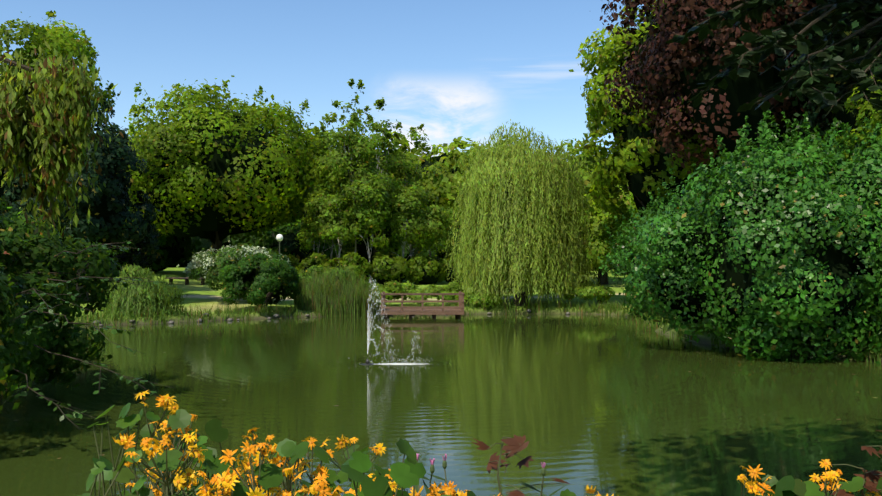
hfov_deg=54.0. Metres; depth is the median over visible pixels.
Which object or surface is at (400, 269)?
shrubs
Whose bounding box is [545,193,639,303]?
small tree
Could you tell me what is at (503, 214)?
willow tree
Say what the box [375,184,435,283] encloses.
birch tree
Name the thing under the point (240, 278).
round bush
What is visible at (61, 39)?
tall tree
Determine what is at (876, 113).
maple tree
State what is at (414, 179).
birch tree
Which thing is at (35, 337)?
shrub
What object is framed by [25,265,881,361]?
ground
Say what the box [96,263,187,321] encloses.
weeping shrub
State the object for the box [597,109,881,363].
bank bush
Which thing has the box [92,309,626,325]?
shore stones
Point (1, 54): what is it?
tall tree
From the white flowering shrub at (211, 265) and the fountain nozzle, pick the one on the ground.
the white flowering shrub at (211, 265)
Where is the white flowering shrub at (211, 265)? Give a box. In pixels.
[183,242,290,298]
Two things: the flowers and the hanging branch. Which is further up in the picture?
the hanging branch
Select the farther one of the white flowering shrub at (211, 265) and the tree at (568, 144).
the tree at (568, 144)
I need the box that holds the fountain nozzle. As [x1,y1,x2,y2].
[361,359,372,364]
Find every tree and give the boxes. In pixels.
[0,10,119,292]
[0,35,10,69]
[0,99,161,302]
[0,175,20,205]
[123,75,339,278]
[284,132,341,251]
[295,186,365,254]
[307,113,373,258]
[313,78,387,251]
[315,177,369,262]
[339,152,393,282]
[345,97,409,261]
[375,122,444,256]
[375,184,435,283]
[397,191,463,259]
[444,119,599,305]
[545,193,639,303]
[546,140,641,284]
[569,0,723,223]
[600,0,836,173]
[749,0,881,156]
[821,74,881,163]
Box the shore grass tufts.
[59,295,881,362]
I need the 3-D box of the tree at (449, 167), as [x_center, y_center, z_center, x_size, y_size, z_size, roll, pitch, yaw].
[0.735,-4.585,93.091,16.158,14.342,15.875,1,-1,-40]
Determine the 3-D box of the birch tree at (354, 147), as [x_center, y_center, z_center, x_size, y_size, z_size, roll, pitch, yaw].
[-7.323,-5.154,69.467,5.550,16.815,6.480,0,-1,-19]
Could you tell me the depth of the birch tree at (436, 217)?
71.11 m
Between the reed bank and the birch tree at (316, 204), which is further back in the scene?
the birch tree at (316, 204)
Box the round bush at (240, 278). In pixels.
[218,251,299,309]
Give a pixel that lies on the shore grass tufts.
(639, 322)
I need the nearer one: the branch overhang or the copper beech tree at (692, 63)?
the branch overhang
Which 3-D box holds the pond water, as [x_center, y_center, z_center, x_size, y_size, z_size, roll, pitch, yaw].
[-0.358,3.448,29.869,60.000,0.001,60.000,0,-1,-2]
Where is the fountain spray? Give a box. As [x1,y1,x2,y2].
[367,280,435,364]
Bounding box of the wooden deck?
[380,291,464,318]
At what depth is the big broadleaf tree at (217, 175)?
68.69 m
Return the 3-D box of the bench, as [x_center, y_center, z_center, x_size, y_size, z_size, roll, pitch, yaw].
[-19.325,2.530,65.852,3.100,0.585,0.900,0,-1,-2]
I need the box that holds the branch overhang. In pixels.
[665,0,881,117]
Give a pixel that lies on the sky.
(453, 68)
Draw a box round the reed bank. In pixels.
[283,263,382,316]
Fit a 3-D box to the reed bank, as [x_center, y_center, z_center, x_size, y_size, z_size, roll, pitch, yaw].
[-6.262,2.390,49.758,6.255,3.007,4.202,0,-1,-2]
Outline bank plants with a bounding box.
[373,277,615,307]
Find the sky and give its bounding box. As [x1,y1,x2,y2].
[0,0,656,161]
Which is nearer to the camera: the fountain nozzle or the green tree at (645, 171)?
the fountain nozzle
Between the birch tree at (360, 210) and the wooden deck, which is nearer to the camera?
the wooden deck
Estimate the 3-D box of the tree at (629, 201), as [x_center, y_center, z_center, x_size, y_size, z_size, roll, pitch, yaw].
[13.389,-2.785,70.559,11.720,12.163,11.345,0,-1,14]
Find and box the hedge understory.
[0,195,632,290]
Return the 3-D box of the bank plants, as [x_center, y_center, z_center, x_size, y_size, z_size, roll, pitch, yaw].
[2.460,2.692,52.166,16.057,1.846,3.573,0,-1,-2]
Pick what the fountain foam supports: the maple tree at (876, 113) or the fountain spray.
the fountain spray
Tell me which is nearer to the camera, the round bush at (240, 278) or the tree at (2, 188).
the round bush at (240, 278)
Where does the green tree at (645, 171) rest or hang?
on the ground
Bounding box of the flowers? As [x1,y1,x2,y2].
[77,390,881,495]
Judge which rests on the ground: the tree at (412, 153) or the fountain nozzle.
the tree at (412, 153)
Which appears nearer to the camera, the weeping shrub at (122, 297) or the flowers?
the flowers
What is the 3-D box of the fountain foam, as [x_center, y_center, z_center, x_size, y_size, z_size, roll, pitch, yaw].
[-1.163,3.344,24.945,3.000,0.001,1.300,0,-1,-2]
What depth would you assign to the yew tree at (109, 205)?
47.41 m
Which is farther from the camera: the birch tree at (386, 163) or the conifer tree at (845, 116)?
the birch tree at (386, 163)
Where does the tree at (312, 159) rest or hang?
on the ground
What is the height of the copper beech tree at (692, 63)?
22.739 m
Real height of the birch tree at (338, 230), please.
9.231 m
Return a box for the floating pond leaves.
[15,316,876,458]
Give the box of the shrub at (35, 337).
[0,207,172,426]
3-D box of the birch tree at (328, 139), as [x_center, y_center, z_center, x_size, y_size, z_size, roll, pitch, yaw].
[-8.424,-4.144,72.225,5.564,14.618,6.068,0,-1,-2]
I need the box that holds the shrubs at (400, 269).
[267,247,472,285]
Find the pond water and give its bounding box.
[0,314,881,495]
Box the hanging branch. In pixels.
[0,40,123,249]
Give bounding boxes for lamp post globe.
[276,234,282,253]
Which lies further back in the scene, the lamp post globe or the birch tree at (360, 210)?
the birch tree at (360, 210)
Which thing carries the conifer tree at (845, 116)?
on the ground
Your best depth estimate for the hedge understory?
86.80 m
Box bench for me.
[166,277,204,284]
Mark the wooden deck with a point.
(456, 311)
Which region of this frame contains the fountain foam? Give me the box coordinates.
[373,361,429,364]

